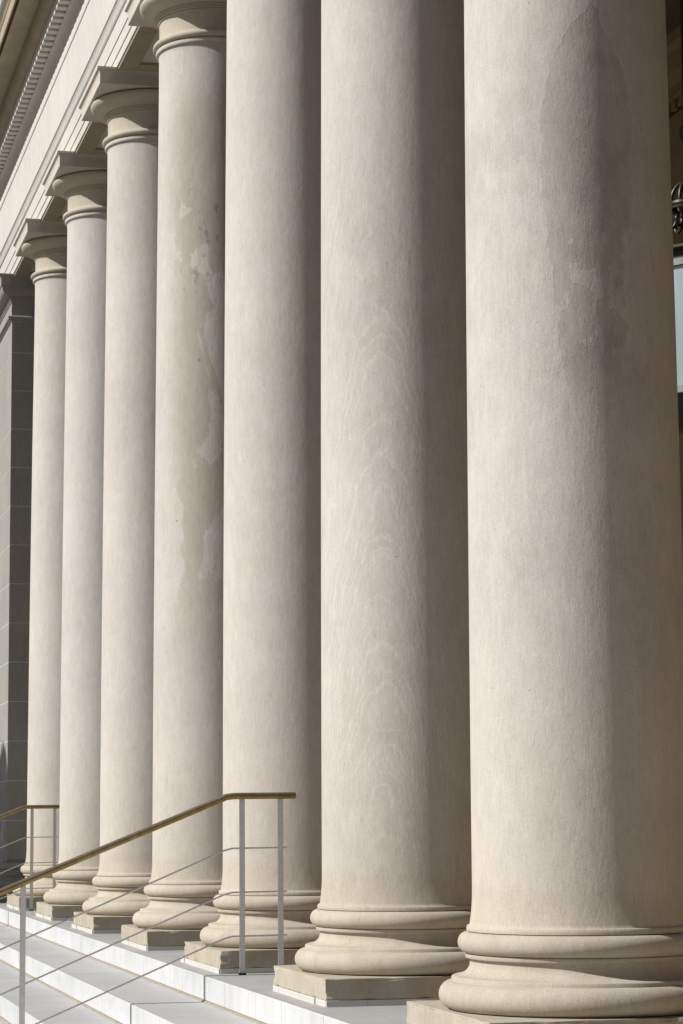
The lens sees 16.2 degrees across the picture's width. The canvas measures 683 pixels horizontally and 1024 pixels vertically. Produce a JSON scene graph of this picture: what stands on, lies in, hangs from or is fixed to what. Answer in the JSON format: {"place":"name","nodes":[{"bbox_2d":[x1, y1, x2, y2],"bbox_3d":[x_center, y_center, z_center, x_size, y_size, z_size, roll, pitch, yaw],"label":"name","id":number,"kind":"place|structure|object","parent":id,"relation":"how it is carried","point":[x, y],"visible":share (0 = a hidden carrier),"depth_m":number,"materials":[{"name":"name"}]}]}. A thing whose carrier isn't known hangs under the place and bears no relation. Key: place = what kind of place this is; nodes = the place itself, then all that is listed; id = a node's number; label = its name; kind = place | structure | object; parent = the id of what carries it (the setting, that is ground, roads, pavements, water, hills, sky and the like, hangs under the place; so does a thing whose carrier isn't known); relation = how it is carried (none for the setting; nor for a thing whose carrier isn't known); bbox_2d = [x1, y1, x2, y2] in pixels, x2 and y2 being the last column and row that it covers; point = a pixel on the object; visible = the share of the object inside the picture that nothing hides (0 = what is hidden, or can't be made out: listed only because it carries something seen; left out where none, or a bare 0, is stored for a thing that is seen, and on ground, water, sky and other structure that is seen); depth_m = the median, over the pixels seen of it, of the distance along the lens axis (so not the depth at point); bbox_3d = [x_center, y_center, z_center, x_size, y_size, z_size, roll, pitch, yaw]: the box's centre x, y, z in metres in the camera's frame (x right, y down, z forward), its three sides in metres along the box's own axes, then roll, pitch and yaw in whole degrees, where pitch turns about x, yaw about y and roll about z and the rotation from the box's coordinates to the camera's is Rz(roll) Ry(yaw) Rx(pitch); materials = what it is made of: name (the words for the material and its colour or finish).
{"place":"outdoors","nodes":[
{"label":"outdoors","id":0,"kind":"place"},
{"bbox_2d":[0,902,406,1023],"bbox_3d":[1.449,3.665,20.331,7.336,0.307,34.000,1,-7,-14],"label":"portico floor","id":1,"kind":"structure","parent":0,"point":[254,997],"depth_m":14.37,"materials":[{"name":"white stone"}]},
{"bbox_2d":[0,273,34,901],"bbox_3d":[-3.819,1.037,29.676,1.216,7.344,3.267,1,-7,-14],"label":"square pier","id":2,"kind":"structure","parent":1,"relation":"on","point":[17,310],"depth_m":28.33,"materials":[{"name":"stone"}]},
{"bbox_2d":[7,218,66,910],"bbox_3d":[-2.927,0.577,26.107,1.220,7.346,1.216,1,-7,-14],"label":"stone column","id":3,"kind":"structure","parent":1,"relation":"on","point":[41,244],"depth_m":25.79,"materials":[{"name":"stone"}]},
{"bbox_2d":[36,150,107,920],"bbox_3d":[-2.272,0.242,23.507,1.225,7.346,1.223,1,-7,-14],"label":"stone column","id":4,"kind":"structure","parent":1,"relation":"on","point":[78,182],"depth_m":23.16,"materials":[{"name":"stone"}]},
{"bbox_2d":[71,66,158,933],"bbox_3d":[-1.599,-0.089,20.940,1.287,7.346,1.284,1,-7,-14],"label":"stone column","id":5,"kind":"structure","parent":1,"relation":"on","point":[122,105],"depth_m":20.54,"materials":[{"name":"stone"}]},
{"bbox_2d":[0,0,158,276],"bbox_3d":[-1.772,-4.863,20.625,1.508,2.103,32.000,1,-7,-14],"label":"entablature","id":6,"kind":"structure","parent":5,"relation":"on","point":[54,54],"depth_m":24.89,"materials":[{"name":"stone"}]},
{"bbox_2d":[121,0,226,950],"bbox_3d":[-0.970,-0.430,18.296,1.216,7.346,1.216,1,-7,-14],"label":"stone column","id":7,"kind":"structure","parent":1,"relation":"on","point":[190,49],"depth_m":17.90,"materials":[{"name":"stone"}]},
{"bbox_2d":[180,0,321,973],"bbox_3d":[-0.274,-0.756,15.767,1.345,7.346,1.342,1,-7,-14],"label":"stone column","id":8,"kind":"structure","parent":1,"relation":"on","point":[272,586],"depth_m":15.24,"materials":[{"name":"stone"}]},
{"bbox_2d":[273,0,471,1006],"bbox_3d":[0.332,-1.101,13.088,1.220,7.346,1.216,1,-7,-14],"label":"stone column","id":9,"kind":"structure","parent":1,"relation":"on","point":[390,917],"depth_m":12.57,"materials":[{"name":"stone"}]},
{"bbox_2d":[406,0,682,1023],"bbox_3d":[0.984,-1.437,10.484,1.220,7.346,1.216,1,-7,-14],"label":"stone column","id":10,"kind":"structure","parent":1,"relation":"on","point":[576,624],"depth_m":9.93,"materials":[{"name":"stone"}]},
{"bbox_2d":[665,0,682,555],"bbox_3d":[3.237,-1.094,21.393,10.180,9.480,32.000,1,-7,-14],"label":"portico building","id":11,"kind":"structure","parent":0,"point":[673,39],"depth_m":19.46,"materials":[{"name":"stone"}]},
{"bbox_2d":[671,0,682,435],"bbox_3d":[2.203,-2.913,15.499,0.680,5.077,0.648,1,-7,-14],"label":"window","id":12,"kind":"structure","parent":11,"relation":"hanging from","point":[677,208],"depth_m":15.07,"materials":[{"name":"black glass"}]},
{"label":"ground","id":13,"kind":"structure","parent":0,"visible":0},
{"bbox_2d":[0,924,257,1023],"bbox_3d":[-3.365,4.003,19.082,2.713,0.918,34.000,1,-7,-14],"label":"front steps","id":14,"kind":"structure","parent":13,"relation":"on","point":[140,1001],"depth_m":16.12,"materials":[{"name":"white stone"}]},
{"bbox_2d":[0,805,59,910],"bbox_3d":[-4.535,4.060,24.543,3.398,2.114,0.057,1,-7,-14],"label":"handrail","id":15,"kind":"object","parent":14,"relation":"on","point":[32,808],"visible":0.75,"depth_m":24.96,"materials":[{"name":"metal"}]},
{"bbox_2d":[0,792,295,1023],"bbox_3d":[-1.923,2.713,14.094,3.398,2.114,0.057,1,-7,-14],"label":"handrail","id":16,"kind":"object","parent":14,"relation":"on","point":[241,797],"visible":0.88,"depth_m":14.41,"materials":[{"name":"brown metal"}]}
]}

